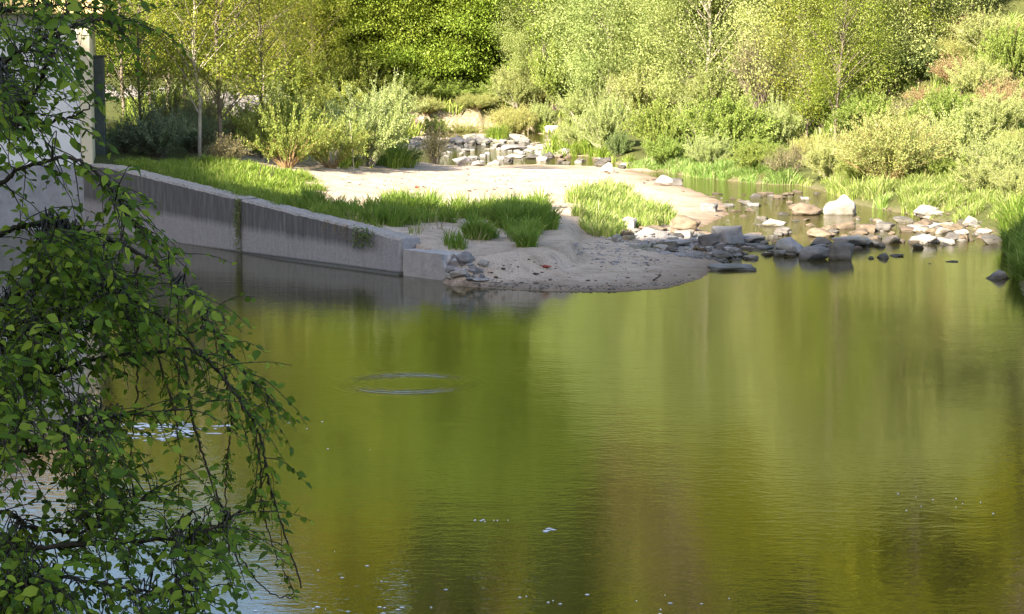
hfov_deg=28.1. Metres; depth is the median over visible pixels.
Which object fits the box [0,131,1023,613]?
river water
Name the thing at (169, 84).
young tree
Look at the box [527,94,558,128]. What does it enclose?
willow bush
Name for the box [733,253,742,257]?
cobble
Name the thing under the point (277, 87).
willow bush
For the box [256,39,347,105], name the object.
shrub
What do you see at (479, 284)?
waterline gravel
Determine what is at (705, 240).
boulder
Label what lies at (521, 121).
shrub
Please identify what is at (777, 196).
stream boulder
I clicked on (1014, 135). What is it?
shrub
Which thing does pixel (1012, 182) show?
willow bush
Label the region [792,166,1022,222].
bank grass
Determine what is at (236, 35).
forest tree
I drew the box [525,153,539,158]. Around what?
boulder
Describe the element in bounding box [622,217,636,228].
boulder
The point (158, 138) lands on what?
shrub
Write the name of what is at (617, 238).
boulder
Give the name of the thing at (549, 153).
boulder
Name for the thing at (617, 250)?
scarp gravel
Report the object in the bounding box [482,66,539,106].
willow bush
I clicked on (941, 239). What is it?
bank stone
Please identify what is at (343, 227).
dead grass
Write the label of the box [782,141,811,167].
shrub
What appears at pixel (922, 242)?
bank stone
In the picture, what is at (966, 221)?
boulder
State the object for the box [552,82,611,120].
willow bush
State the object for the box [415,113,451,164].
shrub
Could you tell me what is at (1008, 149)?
willow bush
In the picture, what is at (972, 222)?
shore stone
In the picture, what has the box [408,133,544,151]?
rapids gravel
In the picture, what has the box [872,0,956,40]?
young tree
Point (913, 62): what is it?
shrub
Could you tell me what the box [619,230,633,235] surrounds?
spit stone
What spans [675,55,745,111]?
willow bush
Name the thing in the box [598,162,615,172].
boulder
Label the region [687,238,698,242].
spit stone
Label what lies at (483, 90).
shrub
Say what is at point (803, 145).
shrub
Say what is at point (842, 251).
boulder
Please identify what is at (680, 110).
willow bush
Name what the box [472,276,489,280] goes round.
boulder
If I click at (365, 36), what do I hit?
forest tree
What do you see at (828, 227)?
band stone
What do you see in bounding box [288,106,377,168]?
shrub
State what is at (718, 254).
boulder
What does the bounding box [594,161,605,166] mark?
boulder
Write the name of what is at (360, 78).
shrub
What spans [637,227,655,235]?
boulder
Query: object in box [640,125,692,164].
shrub
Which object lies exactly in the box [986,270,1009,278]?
boulder
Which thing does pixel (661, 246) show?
spit stone
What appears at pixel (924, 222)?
bank stone
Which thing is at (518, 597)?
foam flecks
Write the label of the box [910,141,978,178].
shrub
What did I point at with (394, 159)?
crest grass
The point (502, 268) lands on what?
gravel
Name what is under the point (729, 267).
flat slab
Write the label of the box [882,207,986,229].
shore gravel
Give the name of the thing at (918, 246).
band stone
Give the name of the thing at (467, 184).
pebbles
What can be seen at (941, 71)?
shrub
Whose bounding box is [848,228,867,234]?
band stone
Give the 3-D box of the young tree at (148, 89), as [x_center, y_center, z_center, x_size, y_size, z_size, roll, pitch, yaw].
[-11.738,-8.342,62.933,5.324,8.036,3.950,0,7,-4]
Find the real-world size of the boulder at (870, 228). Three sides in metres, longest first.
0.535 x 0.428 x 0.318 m
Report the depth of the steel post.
61.63 m
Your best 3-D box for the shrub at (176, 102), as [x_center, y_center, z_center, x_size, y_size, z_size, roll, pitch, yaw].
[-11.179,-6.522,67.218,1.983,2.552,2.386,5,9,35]
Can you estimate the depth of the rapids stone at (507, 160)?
89.23 m
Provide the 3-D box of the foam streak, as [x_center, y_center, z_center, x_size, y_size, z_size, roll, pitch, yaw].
[-4.691,1.659,27.456,1.813,0.009,1.391,0,7,0]
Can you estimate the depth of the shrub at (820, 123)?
85.34 m
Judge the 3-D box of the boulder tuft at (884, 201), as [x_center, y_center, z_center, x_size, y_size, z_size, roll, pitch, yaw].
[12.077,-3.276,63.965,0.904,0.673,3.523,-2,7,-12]
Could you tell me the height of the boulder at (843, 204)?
0.794 m
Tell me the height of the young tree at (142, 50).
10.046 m
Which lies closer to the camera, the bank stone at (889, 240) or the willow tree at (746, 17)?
the bank stone at (889, 240)
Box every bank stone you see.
[882,236,899,243]
[899,225,913,231]
[907,224,924,226]
[913,219,932,224]
[919,240,927,244]
[925,228,936,233]
[935,227,951,233]
[936,237,947,242]
[938,222,953,225]
[944,239,954,244]
[954,229,968,234]
[976,228,991,233]
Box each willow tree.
[485,0,602,103]
[521,0,693,107]
[532,0,743,96]
[606,0,795,110]
[711,0,968,101]
[844,0,1006,44]
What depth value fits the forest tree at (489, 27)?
113.84 m
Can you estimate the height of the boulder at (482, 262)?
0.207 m
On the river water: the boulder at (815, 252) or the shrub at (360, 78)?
the boulder at (815, 252)
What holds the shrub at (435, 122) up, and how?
on the ground at (558, 250)
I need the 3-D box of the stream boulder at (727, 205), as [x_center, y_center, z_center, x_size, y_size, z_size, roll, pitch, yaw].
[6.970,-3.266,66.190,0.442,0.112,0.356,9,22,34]
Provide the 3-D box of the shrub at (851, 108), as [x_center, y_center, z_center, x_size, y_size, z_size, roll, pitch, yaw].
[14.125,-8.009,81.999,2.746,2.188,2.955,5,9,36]
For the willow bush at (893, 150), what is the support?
on the ground at (558, 250)
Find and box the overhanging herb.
[350,225,374,247]
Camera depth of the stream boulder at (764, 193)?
70.82 m
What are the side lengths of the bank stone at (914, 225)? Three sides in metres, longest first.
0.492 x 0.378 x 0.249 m
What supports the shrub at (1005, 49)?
on the ground at (558, 250)
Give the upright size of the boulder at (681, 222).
0.518 m
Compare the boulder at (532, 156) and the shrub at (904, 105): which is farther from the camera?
the boulder at (532, 156)
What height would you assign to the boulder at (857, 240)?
0.389 m
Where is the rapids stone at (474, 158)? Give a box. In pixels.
[469,156,479,159]
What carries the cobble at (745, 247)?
on the ground at (558, 250)
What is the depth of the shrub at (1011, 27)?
83.61 m
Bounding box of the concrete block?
[403,248,462,280]
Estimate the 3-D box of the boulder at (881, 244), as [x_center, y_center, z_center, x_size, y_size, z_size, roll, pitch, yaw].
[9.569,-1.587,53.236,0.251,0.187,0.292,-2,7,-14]
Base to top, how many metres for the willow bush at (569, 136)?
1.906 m
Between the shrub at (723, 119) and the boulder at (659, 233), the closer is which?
the boulder at (659, 233)
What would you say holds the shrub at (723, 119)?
on the ground at (558, 250)
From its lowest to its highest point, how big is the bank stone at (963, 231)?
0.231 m
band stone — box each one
[766,235,778,238]
[773,232,783,235]
[773,250,785,255]
[774,226,792,235]
[784,252,795,256]
[822,225,833,230]
[829,229,838,233]
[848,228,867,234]
[869,239,885,245]
[910,240,919,244]
[912,244,923,248]
[959,234,968,240]
[972,232,982,235]
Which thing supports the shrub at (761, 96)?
on the ground at (558, 250)
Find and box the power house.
[0,0,107,229]
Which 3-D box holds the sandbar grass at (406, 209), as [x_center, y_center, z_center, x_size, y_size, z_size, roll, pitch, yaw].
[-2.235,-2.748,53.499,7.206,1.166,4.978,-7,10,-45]
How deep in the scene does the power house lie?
57.78 m
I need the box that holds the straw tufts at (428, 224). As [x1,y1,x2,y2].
[348,185,654,246]
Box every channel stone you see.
[536,156,548,160]
[555,153,563,157]
[596,157,610,162]
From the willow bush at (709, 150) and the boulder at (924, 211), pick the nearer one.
the boulder at (924, 211)
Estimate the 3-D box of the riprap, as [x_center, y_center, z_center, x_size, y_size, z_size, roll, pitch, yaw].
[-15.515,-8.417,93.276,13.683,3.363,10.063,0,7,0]
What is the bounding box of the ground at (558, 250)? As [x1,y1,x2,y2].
[94,0,1023,294]
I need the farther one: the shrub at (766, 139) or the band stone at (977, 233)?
the shrub at (766, 139)
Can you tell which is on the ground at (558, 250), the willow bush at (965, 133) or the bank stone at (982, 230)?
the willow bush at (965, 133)
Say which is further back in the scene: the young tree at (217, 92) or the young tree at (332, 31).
the young tree at (332, 31)
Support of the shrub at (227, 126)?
on the ground at (558, 250)
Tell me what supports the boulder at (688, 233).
on the ground at (558, 250)
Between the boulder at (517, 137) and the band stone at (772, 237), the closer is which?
the band stone at (772, 237)
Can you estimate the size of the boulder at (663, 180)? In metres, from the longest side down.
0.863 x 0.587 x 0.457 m
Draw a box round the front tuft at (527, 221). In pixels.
[456,184,568,247]
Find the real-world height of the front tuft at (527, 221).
0.931 m
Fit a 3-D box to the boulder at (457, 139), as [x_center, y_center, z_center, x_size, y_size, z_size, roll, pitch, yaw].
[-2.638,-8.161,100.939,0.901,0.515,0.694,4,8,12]
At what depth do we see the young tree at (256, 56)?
100.54 m
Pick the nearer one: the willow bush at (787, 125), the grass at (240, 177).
the grass at (240, 177)
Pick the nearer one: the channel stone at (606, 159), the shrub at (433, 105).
the channel stone at (606, 159)
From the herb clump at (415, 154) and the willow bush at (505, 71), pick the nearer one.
the herb clump at (415, 154)
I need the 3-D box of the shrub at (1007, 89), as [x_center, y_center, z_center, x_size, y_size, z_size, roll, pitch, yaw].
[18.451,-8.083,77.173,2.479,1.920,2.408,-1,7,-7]
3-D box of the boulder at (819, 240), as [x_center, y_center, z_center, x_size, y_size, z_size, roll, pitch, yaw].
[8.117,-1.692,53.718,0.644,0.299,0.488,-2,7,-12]
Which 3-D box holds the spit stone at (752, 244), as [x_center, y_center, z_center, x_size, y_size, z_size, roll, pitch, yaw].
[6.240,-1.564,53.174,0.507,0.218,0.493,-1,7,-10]
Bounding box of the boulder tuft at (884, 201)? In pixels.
[872,189,920,214]
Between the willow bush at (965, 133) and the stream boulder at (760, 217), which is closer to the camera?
the stream boulder at (760, 217)
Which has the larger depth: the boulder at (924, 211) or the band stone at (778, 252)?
the boulder at (924, 211)
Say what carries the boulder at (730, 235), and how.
on the ground at (558, 250)
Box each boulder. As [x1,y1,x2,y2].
[450,136,464,143]
[452,156,470,165]
[455,251,475,266]
[463,137,475,144]
[468,266,475,272]
[470,160,484,165]
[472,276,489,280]
[474,136,492,143]
[477,258,488,265]
[487,160,500,165]
[492,142,505,146]
[501,144,526,149]
[506,154,526,157]
[509,134,526,140]
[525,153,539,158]
[544,125,557,133]
[544,151,554,157]
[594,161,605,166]
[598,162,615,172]
[612,234,622,241]
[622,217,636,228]
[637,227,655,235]
[638,225,667,230]
[653,175,675,185]
[654,230,667,236]
[664,239,690,245]
[670,215,700,230]
[673,178,682,185]
[674,229,694,238]
[698,233,718,246]
[700,202,717,211]
[711,225,743,244]
[712,250,731,258]
[722,203,733,206]
[738,200,752,204]
[743,233,765,242]
[743,255,758,258]
[744,208,755,211]
[747,203,758,206]
[750,193,761,197]
[756,216,767,219]
[757,192,773,195]
[762,219,786,226]
[772,195,786,198]
[773,237,802,253]
[777,212,789,214]
[787,203,822,214]
[799,245,829,259]
[807,228,835,236]
[810,236,831,244]
[823,194,856,214]
[827,242,854,259]
[831,235,871,245]
[832,221,855,228]
[856,224,875,232]
[874,242,884,247]
[875,221,895,230]
[877,252,888,257]
[893,216,913,222]
[909,234,937,243]
[913,205,942,218]
[913,226,928,231]
[944,232,958,240]
[946,223,965,230]
[962,216,977,226]
[981,234,1001,244]
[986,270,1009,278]
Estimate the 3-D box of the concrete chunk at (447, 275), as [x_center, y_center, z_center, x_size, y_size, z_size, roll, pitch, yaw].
[-1.356,-0.669,45.225,0.259,0.137,0.189,14,1,43]
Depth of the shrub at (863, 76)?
84.58 m
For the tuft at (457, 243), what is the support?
on the ground at (558, 250)
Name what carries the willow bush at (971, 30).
on the ground at (558, 250)
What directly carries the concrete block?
on the ground at (558, 250)
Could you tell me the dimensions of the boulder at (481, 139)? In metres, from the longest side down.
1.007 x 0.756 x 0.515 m
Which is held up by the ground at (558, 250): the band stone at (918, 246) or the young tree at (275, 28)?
the young tree at (275, 28)
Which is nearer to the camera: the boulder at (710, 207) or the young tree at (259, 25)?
the boulder at (710, 207)
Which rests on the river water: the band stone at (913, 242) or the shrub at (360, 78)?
the band stone at (913, 242)
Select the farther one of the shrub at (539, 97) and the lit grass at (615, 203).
the shrub at (539, 97)
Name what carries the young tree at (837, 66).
on the ground at (558, 250)
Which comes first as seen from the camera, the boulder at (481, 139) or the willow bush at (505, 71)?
the boulder at (481, 139)
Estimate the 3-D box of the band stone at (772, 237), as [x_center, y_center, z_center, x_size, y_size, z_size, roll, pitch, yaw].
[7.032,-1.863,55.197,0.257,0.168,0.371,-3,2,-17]
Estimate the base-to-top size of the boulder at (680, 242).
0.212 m
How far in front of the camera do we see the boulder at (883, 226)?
57.21 m
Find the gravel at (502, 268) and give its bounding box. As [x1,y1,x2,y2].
[484,253,690,288]
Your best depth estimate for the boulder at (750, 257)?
50.63 m
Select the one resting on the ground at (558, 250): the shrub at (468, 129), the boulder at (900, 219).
the shrub at (468, 129)
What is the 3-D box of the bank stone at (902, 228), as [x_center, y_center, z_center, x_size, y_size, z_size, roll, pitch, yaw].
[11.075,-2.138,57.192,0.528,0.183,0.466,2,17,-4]
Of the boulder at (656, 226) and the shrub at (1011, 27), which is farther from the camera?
the shrub at (1011, 27)
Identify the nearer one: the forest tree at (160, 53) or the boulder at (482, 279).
the boulder at (482, 279)
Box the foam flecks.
[254,421,994,613]
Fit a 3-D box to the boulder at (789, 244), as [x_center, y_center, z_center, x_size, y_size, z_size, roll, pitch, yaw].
[6.976,-1.500,51.786,0.783,0.551,0.651,-1,7,-6]
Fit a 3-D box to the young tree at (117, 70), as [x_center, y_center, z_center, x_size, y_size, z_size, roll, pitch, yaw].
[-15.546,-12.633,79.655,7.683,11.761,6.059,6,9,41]
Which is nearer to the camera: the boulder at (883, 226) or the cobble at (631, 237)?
the cobble at (631, 237)
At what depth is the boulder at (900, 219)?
60.03 m
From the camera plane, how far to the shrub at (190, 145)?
64.77 m
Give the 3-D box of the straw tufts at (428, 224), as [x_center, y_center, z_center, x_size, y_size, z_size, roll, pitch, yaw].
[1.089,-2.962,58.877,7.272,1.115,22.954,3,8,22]
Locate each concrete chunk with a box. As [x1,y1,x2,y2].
[445,265,456,272]
[445,273,452,279]
[450,258,459,265]
[450,268,468,276]
[473,268,483,274]
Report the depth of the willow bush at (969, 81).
79.39 m
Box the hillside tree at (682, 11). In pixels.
[598,1,701,27]
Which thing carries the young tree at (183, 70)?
on the ground at (558, 250)
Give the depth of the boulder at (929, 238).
53.87 m
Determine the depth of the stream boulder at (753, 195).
70.03 m
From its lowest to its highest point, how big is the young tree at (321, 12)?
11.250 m
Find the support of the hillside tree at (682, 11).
on the ground at (558, 250)
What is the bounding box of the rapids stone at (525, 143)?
[518,142,529,145]
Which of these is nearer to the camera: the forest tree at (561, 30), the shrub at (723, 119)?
the shrub at (723, 119)
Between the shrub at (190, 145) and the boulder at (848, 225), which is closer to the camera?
the boulder at (848, 225)
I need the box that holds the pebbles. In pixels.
[321,169,569,223]
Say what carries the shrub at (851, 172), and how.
on the ground at (558, 250)
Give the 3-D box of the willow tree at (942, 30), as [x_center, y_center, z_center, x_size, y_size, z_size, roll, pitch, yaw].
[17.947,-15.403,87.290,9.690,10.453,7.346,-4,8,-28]
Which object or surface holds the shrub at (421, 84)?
on the ground at (558, 250)
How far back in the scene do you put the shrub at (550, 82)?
109.04 m
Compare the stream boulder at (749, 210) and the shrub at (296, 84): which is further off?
the shrub at (296, 84)
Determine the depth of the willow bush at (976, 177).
63.04 m
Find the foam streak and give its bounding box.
[123,423,229,440]
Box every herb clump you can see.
[384,143,426,161]
[605,130,634,156]
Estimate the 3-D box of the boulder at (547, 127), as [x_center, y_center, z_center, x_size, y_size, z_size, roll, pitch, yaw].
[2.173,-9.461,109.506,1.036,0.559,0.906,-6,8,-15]
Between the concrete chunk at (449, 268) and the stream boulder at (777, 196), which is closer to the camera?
the concrete chunk at (449, 268)
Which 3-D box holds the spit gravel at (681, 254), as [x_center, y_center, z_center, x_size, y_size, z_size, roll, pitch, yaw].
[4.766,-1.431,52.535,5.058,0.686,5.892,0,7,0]
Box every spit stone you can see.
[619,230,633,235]
[653,244,667,249]
[656,241,678,247]
[667,247,677,251]
[668,232,683,237]
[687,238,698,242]
[714,245,727,249]
[723,247,740,250]
[743,243,759,246]
[755,245,770,249]
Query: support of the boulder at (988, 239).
on the ground at (558, 250)
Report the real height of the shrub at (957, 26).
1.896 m
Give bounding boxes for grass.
[113,153,383,227]
[292,182,515,226]
[317,218,349,242]
[331,120,636,168]
[554,174,684,237]
[623,154,804,184]
[779,10,1023,171]
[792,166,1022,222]
[874,52,1023,135]
[981,186,1023,289]
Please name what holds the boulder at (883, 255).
in the river water
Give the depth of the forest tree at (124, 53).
118.03 m
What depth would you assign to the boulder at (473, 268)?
44.94 m
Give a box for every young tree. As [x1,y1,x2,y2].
[94,0,210,152]
[95,0,192,116]
[103,0,212,104]
[103,0,240,105]
[118,0,316,150]
[129,0,255,101]
[134,0,269,157]
[184,0,333,158]
[186,0,298,91]
[229,0,305,90]
[240,0,348,99]
[240,1,313,98]
[262,0,366,90]
[739,0,872,141]
[773,0,908,144]
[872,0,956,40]
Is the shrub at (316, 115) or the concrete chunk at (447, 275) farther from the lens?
the shrub at (316, 115)
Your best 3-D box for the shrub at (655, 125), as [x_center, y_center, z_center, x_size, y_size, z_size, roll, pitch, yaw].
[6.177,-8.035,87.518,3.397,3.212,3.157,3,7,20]
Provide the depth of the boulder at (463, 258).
45.17 m
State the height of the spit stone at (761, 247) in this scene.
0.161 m
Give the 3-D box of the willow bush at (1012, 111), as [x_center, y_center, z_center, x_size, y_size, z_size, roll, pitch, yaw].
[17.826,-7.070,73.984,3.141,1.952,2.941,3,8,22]
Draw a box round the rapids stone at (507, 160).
[503,157,512,162]
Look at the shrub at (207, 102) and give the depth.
71.29 m
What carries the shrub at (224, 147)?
on the ground at (558, 250)
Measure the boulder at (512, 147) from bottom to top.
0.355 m
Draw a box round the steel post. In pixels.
[93,55,106,154]
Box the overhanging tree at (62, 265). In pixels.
[0,0,314,613]
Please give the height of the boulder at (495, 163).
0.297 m
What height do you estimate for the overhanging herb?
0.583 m
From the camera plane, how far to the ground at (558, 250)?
63.55 m
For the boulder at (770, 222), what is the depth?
58.73 m
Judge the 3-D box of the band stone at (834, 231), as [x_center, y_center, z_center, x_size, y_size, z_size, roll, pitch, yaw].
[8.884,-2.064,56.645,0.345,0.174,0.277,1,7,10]
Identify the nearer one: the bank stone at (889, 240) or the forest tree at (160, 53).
the bank stone at (889, 240)
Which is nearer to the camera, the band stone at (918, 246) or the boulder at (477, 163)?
the band stone at (918, 246)
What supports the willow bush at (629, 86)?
on the ground at (558, 250)
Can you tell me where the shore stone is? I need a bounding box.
[969,220,976,225]
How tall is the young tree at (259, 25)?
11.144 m
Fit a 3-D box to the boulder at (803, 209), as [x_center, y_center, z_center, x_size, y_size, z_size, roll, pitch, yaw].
[9.037,-2.971,62.959,1.051,0.479,0.888,1,6,-17]
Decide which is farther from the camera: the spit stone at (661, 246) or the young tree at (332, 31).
the young tree at (332, 31)
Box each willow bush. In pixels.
[251,76,309,126]
[315,67,418,166]
[350,67,428,123]
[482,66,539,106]
[490,54,545,105]
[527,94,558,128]
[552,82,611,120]
[554,116,585,144]
[565,76,637,151]
[602,55,674,113]
[674,93,705,152]
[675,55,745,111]
[682,125,737,164]
[750,83,811,148]
[798,127,852,177]
[829,92,964,181]
[910,98,1013,164]
[943,51,1013,96]
[949,140,1020,195]
[950,4,1022,52]
[954,131,1023,168]
[961,86,1023,130]
[985,154,1023,200]
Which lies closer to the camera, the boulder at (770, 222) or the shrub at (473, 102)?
the boulder at (770, 222)
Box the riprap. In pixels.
[105,84,282,116]
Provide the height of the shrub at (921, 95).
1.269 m
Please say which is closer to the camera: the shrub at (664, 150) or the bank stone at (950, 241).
the bank stone at (950, 241)
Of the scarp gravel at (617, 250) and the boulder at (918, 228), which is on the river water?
the boulder at (918, 228)
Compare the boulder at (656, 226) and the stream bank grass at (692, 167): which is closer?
the boulder at (656, 226)
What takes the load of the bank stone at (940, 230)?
on the river water
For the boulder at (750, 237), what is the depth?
53.92 m
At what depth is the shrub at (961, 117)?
74.69 m
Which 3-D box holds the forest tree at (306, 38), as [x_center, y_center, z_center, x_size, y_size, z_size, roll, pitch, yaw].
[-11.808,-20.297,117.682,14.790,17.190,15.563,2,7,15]
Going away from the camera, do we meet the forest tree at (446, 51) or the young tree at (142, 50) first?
the young tree at (142, 50)
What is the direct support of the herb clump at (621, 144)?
on the ground at (558, 250)
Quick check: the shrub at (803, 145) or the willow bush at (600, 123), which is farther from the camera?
the willow bush at (600, 123)
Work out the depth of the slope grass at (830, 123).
84.06 m
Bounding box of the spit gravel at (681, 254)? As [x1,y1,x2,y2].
[599,231,745,262]
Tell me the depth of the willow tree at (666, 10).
97.73 m
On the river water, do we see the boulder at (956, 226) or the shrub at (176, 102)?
the boulder at (956, 226)
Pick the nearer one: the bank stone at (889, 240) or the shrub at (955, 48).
the bank stone at (889, 240)
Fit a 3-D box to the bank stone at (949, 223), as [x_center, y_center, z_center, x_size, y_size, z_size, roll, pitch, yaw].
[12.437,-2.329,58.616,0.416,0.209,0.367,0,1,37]
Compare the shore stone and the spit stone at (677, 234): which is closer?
the spit stone at (677, 234)
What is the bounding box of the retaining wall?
[83,163,419,274]
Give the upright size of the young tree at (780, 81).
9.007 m
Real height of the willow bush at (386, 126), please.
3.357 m
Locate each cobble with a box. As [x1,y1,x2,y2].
[625,235,635,239]
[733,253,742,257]
[741,245,750,248]
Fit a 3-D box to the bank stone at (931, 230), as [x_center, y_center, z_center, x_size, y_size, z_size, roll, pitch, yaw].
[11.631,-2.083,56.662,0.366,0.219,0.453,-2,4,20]
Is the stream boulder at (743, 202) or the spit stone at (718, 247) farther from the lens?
the stream boulder at (743, 202)
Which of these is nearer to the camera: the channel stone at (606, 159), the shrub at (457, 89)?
the channel stone at (606, 159)
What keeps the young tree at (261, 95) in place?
on the ground at (558, 250)
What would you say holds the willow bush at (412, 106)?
on the ground at (558, 250)
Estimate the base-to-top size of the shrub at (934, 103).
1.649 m
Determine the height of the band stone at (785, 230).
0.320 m
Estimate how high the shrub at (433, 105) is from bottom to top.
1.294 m
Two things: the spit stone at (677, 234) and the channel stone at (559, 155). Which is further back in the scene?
the channel stone at (559, 155)
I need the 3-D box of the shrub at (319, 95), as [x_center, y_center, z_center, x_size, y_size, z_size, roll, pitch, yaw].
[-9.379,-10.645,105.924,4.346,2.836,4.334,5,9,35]
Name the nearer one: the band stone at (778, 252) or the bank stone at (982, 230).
the band stone at (778, 252)
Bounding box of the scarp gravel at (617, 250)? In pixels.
[574,240,669,264]
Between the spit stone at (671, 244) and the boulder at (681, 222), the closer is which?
the spit stone at (671, 244)
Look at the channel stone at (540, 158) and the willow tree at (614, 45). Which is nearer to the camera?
the channel stone at (540, 158)
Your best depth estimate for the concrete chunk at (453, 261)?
45.73 m
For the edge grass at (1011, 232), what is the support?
on the ground at (558, 250)
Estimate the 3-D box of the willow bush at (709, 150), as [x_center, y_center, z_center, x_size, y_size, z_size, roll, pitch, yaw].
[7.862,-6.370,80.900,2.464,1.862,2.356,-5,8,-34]
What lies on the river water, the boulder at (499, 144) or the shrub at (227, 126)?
the boulder at (499, 144)
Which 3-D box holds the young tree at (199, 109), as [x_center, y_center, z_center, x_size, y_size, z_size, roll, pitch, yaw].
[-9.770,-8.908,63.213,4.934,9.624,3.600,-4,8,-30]
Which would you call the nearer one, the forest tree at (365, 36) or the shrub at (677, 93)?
the shrub at (677, 93)
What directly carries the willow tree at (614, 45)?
on the ground at (558, 250)
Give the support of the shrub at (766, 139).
on the ground at (558, 250)
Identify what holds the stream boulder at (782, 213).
on the river water
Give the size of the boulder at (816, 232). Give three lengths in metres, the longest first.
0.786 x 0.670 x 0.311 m
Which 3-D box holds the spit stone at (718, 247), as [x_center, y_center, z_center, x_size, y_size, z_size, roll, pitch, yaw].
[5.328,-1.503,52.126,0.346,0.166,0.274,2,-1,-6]
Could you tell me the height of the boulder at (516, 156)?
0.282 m
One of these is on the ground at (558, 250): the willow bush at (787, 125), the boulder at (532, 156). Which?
the willow bush at (787, 125)
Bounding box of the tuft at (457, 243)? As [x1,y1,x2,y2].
[379,185,469,249]
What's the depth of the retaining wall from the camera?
51.60 m
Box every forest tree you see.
[95,0,219,75]
[95,2,258,75]
[127,0,343,77]
[188,0,419,80]
[273,0,436,74]
[275,0,520,95]
[331,0,554,89]
[424,0,615,87]
[476,1,619,49]
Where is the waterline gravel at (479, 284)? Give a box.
[477,278,693,289]
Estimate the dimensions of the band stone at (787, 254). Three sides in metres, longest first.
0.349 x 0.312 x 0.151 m
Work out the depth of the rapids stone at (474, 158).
90.98 m
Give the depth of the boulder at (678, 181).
74.86 m
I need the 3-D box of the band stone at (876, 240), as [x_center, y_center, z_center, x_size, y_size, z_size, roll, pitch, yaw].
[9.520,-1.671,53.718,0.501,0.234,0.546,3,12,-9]
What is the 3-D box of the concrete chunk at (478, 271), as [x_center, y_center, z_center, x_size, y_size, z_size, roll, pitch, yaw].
[-0.772,-0.764,45.020,0.215,0.155,0.251,7,10,44]
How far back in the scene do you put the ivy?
51.82 m
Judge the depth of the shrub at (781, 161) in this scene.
76.70 m
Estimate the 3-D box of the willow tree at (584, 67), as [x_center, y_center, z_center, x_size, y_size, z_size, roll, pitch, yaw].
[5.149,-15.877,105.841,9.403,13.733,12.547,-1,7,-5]
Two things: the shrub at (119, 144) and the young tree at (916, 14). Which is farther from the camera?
the young tree at (916, 14)
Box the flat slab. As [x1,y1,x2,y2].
[707,263,756,270]
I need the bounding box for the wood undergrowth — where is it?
[106,81,804,164]
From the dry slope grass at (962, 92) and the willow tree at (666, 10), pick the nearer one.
the dry slope grass at (962, 92)
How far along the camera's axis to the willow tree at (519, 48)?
112.29 m
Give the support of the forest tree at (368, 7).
on the ground at (558, 250)
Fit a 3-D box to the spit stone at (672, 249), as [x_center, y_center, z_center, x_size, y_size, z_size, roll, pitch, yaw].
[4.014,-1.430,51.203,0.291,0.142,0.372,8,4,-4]
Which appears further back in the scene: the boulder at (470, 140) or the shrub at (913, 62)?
the boulder at (470, 140)
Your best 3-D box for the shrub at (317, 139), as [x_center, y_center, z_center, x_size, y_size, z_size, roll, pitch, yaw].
[-7.074,-5.709,64.167,3.671,2.852,3.511,-1,7,-7]
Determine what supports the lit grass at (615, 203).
on the ground at (558, 250)
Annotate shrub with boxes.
[106,109,139,152]
[113,90,200,156]
[142,75,204,144]
[164,100,233,152]
[179,79,234,126]
[196,131,255,159]
[209,93,264,152]
[227,83,343,167]
[245,81,321,158]
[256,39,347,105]
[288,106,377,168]
[291,74,372,122]
[302,38,400,96]
[377,69,441,103]
[411,93,447,114]
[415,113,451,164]
[417,114,451,133]
[425,76,482,99]
[445,120,489,131]
[453,92,503,109]
[471,71,510,103]
[483,99,542,133]
[520,87,547,103]
[526,28,596,109]
[617,81,689,144]
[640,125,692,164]
[657,67,692,108]
[667,84,788,156]
[721,0,797,112]
[724,133,778,169]
[726,131,790,159]
[758,143,802,171]
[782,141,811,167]
[787,127,838,162]
[790,70,856,127]
[824,80,895,130]
[831,159,871,179]
[852,28,924,94]
[888,24,957,84]
[888,95,917,115]
[897,79,945,105]
[905,84,978,122]
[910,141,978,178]
[920,35,974,63]
[926,52,977,84]
[935,7,984,44]
[942,103,981,128]
[968,68,1023,104]
[977,12,1023,82]
[989,125,1023,153]
[994,13,1023,41]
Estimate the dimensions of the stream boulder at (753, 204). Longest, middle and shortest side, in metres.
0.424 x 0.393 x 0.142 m
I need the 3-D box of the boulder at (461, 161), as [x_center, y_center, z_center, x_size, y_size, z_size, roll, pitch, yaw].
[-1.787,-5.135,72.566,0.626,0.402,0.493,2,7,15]
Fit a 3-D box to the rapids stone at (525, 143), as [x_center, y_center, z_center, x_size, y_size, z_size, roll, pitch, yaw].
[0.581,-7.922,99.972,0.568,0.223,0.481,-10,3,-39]
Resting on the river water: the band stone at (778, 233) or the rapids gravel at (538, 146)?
the band stone at (778, 233)
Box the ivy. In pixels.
[231,195,241,251]
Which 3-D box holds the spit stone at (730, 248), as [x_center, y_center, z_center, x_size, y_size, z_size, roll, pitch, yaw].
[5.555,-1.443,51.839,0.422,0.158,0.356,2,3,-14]
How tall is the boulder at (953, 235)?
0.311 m
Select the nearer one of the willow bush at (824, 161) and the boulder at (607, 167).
the willow bush at (824, 161)
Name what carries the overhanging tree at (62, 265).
on the ground at (558, 250)
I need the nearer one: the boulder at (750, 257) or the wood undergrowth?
the boulder at (750, 257)
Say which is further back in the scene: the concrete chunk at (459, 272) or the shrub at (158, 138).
the shrub at (158, 138)
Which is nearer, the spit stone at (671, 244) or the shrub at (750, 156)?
the spit stone at (671, 244)

